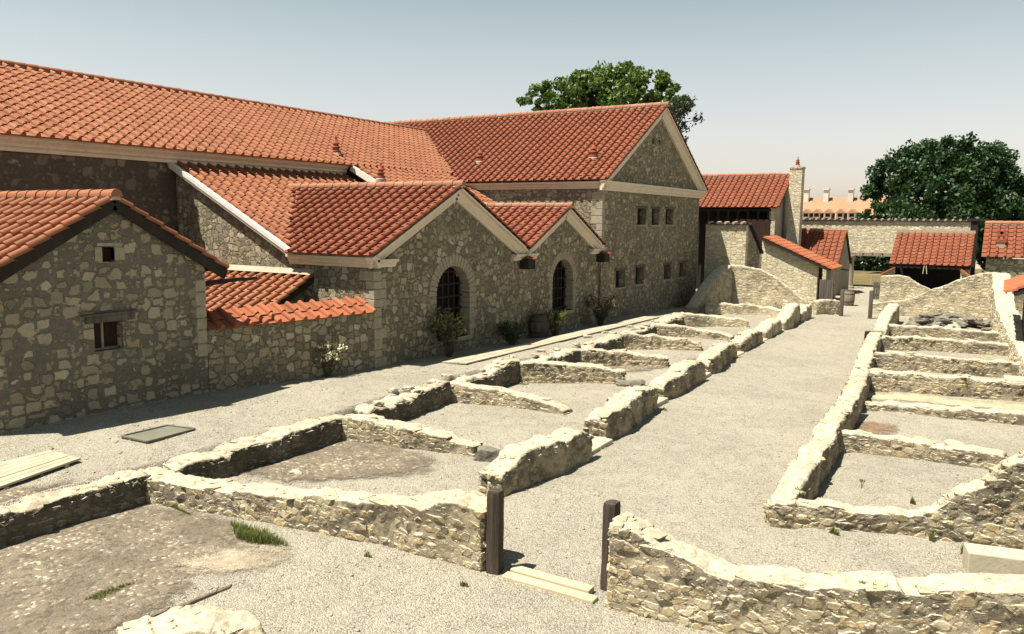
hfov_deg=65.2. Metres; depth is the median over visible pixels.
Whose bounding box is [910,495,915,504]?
grass tuft
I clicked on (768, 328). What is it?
ruin wall
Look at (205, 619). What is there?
ruin wall
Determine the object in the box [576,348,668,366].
ruin wall
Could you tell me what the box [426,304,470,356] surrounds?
oleander
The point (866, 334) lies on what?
stump post
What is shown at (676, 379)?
ruin wall
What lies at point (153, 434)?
floor hatch
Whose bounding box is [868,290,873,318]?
gate post
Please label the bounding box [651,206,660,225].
window
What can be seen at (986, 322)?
flat stone
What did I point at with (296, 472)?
pebble stone
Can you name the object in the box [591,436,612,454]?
threshold stone
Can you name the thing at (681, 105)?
tree
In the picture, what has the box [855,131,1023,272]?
round tree
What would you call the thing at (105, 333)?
window frame
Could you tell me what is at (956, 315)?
flat stone
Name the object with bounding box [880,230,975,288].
open shed
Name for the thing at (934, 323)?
flat stone
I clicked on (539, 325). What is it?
barrel
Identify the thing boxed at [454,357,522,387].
ruin wall
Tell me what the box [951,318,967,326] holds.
flat stone
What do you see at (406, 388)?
crest stone
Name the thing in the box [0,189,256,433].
house
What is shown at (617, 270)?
window
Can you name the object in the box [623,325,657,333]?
ruin wall
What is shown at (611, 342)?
ruin wall
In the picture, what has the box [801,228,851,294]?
porch house
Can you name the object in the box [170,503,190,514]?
grass tuft
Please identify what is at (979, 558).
cut stone block
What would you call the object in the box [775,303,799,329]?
ruin wall
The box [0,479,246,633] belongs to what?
old floor
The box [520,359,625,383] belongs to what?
ruin wall
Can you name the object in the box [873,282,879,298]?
board gate
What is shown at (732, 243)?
court wall
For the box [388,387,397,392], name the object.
crest stone
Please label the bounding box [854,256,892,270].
hedge tree
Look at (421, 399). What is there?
ruin wall
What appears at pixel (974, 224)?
wooden post
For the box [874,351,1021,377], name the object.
ruin wall
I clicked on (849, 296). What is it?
barrel
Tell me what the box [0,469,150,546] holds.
ruin wall
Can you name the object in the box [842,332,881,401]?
ruin wall
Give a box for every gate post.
[486,488,503,574]
[600,500,620,590]
[839,289,844,315]
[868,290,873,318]
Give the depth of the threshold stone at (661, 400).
23.79 m
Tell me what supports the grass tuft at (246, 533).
on the old floor at (38, 595)
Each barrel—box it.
[530,314,548,337]
[844,289,854,305]
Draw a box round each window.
[102,247,111,261]
[615,267,626,289]
[635,264,645,285]
[636,206,647,225]
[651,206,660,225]
[663,262,672,280]
[665,207,674,225]
[679,260,687,278]
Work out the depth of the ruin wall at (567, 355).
28.53 m
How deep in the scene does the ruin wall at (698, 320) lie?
40.92 m
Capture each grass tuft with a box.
[84,579,136,600]
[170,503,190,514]
[228,516,289,546]
[364,550,371,557]
[460,581,467,586]
[829,524,839,535]
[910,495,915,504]
[926,528,935,542]
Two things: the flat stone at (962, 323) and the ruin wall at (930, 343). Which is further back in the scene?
the flat stone at (962, 323)
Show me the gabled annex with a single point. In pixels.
(416, 243)
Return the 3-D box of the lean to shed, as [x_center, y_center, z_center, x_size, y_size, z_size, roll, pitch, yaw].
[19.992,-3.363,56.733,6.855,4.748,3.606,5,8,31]
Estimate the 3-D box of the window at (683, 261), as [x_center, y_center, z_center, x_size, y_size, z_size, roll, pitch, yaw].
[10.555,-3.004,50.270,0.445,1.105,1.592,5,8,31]
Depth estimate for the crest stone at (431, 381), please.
23.21 m
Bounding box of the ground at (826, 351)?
[0,261,1023,633]
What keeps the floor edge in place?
on the ground at (826, 351)
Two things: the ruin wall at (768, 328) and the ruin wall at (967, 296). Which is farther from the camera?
the ruin wall at (967, 296)
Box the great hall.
[347,101,708,321]
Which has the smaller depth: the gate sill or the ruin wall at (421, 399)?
the gate sill
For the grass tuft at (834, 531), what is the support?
on the ground at (826, 351)
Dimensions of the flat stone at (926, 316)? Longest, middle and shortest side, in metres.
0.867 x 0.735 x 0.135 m
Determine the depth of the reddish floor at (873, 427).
21.01 m
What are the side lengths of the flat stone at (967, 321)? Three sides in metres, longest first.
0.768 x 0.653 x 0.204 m
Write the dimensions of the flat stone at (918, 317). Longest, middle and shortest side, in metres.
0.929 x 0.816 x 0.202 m
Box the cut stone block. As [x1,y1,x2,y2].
[962,542,1023,572]
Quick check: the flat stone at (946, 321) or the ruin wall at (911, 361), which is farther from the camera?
the flat stone at (946, 321)
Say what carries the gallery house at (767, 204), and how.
on the ground at (826, 351)
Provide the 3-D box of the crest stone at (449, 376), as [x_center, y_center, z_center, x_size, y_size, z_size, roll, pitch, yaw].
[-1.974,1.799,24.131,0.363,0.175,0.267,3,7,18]
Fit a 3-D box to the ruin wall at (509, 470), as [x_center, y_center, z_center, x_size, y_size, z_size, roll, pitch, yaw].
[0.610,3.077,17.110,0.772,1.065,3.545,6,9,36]
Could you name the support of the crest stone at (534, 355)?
on the ruin wall at (567, 355)
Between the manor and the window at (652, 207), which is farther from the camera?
the manor
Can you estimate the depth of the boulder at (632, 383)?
25.96 m
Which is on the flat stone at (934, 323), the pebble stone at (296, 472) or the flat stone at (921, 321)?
the flat stone at (921, 321)
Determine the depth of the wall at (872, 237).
66.72 m
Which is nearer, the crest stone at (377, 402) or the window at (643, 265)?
the crest stone at (377, 402)
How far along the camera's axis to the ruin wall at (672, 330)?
37.09 m
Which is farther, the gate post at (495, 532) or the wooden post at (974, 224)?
the wooden post at (974, 224)
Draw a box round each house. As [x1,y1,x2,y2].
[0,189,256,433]
[696,157,805,288]
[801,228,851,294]
[981,221,1023,313]
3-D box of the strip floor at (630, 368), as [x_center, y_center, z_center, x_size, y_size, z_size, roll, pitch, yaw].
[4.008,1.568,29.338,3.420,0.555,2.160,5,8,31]
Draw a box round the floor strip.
[867,392,1023,410]
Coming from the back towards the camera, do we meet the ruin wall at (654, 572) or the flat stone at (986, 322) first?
the flat stone at (986, 322)
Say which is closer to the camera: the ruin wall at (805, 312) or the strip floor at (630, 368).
the strip floor at (630, 368)
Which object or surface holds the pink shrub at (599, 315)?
on the ground at (826, 351)
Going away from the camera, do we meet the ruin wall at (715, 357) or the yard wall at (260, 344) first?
the yard wall at (260, 344)
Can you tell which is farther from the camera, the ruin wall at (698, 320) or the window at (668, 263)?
the window at (668, 263)
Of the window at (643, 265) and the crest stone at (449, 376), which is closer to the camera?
the crest stone at (449, 376)
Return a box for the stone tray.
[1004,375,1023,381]
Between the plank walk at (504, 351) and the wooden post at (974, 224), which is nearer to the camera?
the plank walk at (504, 351)
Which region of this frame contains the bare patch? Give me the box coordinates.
[162,543,290,573]
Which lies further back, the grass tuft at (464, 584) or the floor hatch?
the floor hatch
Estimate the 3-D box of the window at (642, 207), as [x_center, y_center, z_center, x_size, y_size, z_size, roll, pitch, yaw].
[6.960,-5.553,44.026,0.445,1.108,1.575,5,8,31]
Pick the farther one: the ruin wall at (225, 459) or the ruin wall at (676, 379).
the ruin wall at (676, 379)
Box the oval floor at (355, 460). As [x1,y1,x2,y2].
[243,441,434,482]
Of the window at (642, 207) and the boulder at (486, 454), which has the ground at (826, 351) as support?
the boulder at (486, 454)
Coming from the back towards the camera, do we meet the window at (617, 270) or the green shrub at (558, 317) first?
the window at (617, 270)
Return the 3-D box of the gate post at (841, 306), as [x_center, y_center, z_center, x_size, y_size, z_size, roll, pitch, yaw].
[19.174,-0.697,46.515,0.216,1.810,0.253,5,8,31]
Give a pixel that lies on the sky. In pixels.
(834, 86)
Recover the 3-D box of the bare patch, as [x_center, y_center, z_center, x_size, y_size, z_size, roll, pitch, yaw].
[-4.443,3.822,12.650,1.800,0.037,1.800,5,8,31]
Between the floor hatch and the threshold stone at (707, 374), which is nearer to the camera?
the floor hatch
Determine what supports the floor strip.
on the ground at (826, 351)
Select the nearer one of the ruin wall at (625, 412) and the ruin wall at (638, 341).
the ruin wall at (625, 412)
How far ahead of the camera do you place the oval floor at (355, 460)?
17.46 m
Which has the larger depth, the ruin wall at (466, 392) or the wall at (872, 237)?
the wall at (872, 237)
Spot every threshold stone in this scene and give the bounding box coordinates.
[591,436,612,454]
[658,397,667,406]
[704,372,710,377]
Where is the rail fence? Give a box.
[853,274,879,282]
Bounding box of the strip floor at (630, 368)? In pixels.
[607,366,664,371]
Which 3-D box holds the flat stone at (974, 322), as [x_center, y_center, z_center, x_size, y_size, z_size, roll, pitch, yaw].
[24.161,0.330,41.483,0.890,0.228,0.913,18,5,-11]
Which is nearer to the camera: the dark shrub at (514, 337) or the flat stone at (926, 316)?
the dark shrub at (514, 337)
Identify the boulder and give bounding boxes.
[473,446,500,461]
[614,379,645,386]
[939,439,964,446]
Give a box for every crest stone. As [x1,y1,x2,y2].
[372,400,384,404]
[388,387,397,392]
[402,385,414,391]
[427,378,438,383]
[441,373,452,378]
[531,353,538,357]
[534,349,545,352]
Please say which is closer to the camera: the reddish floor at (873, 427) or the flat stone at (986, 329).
the reddish floor at (873, 427)
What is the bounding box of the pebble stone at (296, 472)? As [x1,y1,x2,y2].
[287,469,302,474]
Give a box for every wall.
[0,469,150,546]
[111,605,265,633]
[138,467,486,571]
[163,414,342,478]
[206,295,376,391]
[340,413,481,456]
[354,381,451,420]
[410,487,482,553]
[448,380,571,414]
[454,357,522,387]
[477,427,593,497]
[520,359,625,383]
[529,349,579,362]
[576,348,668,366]
[580,334,623,349]
[583,386,657,438]
[603,513,1023,633]
[619,331,702,350]
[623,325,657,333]
[647,359,704,399]
[651,312,683,325]
[654,323,734,340]
[679,312,748,327]
[684,265,731,313]
[696,342,737,372]
[704,221,763,279]
[704,302,780,316]
[728,329,762,351]
[731,265,808,309]
[754,318,782,338]
[762,450,1023,549]
[765,390,862,519]
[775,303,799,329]
[800,304,811,321]
[802,218,970,279]
[812,299,839,314]
[839,429,1006,469]
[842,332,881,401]
[862,401,1023,425]
[869,368,1023,401]
[872,272,996,318]
[873,303,899,335]
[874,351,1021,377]
[879,275,930,301]
[881,335,1008,355]
[889,324,999,341]
[987,273,1023,376]
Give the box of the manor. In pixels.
[802,188,1023,258]
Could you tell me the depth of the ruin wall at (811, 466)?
17.05 m
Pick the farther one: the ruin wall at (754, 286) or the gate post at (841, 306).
the ruin wall at (754, 286)
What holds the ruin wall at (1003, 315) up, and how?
on the ground at (826, 351)
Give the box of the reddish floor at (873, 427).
[853,421,898,433]
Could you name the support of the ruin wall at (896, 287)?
on the ground at (826, 351)
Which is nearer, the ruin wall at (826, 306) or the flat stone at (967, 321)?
the flat stone at (967, 321)
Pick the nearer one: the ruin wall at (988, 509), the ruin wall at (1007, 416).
the ruin wall at (988, 509)
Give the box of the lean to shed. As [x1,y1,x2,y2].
[759,235,848,301]
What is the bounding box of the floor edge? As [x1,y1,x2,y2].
[144,584,231,617]
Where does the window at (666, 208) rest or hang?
in the great hall
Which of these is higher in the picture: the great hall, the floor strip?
the great hall
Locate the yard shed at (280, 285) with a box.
[205,264,314,310]
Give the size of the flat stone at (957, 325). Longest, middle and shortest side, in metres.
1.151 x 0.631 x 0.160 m
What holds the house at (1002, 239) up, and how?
on the ground at (826, 351)
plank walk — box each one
[0,450,80,489]
[442,313,670,363]
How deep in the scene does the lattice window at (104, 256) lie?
18.97 m
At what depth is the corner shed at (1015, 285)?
33.09 m
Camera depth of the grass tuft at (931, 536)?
13.55 m
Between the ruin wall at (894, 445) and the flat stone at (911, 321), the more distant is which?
the flat stone at (911, 321)
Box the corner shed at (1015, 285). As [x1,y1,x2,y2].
[1004,275,1023,341]
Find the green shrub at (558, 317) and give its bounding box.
[543,308,569,335]
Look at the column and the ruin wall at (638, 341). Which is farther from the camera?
the column
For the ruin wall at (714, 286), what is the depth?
49.15 m
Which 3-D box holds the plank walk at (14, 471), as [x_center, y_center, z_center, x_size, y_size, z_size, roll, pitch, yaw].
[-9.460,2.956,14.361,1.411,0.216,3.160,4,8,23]
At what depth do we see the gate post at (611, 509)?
11.69 m
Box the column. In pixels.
[848,255,855,288]
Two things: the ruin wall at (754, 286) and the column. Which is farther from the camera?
the column
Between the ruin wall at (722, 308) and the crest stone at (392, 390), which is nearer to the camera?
the crest stone at (392, 390)
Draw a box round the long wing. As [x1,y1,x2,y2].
[0,59,452,256]
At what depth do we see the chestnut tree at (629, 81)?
80.68 m
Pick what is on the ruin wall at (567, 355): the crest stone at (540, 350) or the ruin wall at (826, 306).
the crest stone at (540, 350)
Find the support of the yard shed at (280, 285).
on the ground at (826, 351)
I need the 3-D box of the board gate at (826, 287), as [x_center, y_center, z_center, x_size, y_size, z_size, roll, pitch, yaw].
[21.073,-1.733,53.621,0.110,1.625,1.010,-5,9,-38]
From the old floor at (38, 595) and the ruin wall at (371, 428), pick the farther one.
the ruin wall at (371, 428)
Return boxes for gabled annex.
[167,160,611,367]
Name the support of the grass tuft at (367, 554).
on the ground at (826, 351)
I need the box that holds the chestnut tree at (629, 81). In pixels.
[515,60,688,112]
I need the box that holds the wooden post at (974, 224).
[967,219,988,274]
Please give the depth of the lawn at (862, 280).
79.45 m
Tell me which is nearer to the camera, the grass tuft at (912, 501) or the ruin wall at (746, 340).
the grass tuft at (912, 501)
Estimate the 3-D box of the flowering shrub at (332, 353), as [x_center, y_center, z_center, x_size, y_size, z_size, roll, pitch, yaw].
[-5.498,1.269,24.250,0.870,1.187,1.007,5,8,31]
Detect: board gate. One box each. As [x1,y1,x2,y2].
[819,279,833,298]
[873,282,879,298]
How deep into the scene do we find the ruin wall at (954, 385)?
25.04 m
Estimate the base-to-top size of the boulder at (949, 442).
0.429 m
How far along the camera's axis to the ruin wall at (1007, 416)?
22.19 m
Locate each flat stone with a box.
[905,318,919,324]
[909,314,927,319]
[914,318,933,324]
[917,322,939,325]
[918,314,934,318]
[930,312,942,315]
[933,313,953,318]
[933,320,953,323]
[945,312,963,317]
[948,322,960,327]
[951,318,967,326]
[963,317,976,322]
[967,319,986,326]
[978,319,990,325]
[981,327,991,330]
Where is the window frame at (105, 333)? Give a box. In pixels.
[94,321,117,349]
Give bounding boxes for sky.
[0,0,1023,197]
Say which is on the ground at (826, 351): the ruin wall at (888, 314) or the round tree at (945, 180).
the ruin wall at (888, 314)
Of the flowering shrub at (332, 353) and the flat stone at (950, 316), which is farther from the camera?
the flat stone at (950, 316)
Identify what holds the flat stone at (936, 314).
on the flat stone
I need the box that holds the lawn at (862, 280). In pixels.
[853,265,984,286]
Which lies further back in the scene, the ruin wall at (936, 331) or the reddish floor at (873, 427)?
the ruin wall at (936, 331)
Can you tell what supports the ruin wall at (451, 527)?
on the ground at (826, 351)
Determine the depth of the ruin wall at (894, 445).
18.27 m
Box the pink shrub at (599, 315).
[584,293,616,324]
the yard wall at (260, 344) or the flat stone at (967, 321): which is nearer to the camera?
the yard wall at (260, 344)
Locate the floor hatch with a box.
[120,424,195,443]
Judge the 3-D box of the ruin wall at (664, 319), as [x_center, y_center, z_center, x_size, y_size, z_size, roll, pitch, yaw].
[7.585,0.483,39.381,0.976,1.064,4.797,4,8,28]
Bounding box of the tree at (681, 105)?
[669,93,704,142]
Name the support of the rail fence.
on the lawn at (862, 280)
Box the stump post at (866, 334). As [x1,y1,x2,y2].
[864,331,872,340]
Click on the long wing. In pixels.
(61, 129)
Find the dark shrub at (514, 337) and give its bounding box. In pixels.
[495,318,527,344]
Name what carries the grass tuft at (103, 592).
on the old floor at (38, 595)
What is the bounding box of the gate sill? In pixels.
[502,565,597,604]
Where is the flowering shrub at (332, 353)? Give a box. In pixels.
[311,339,347,376]

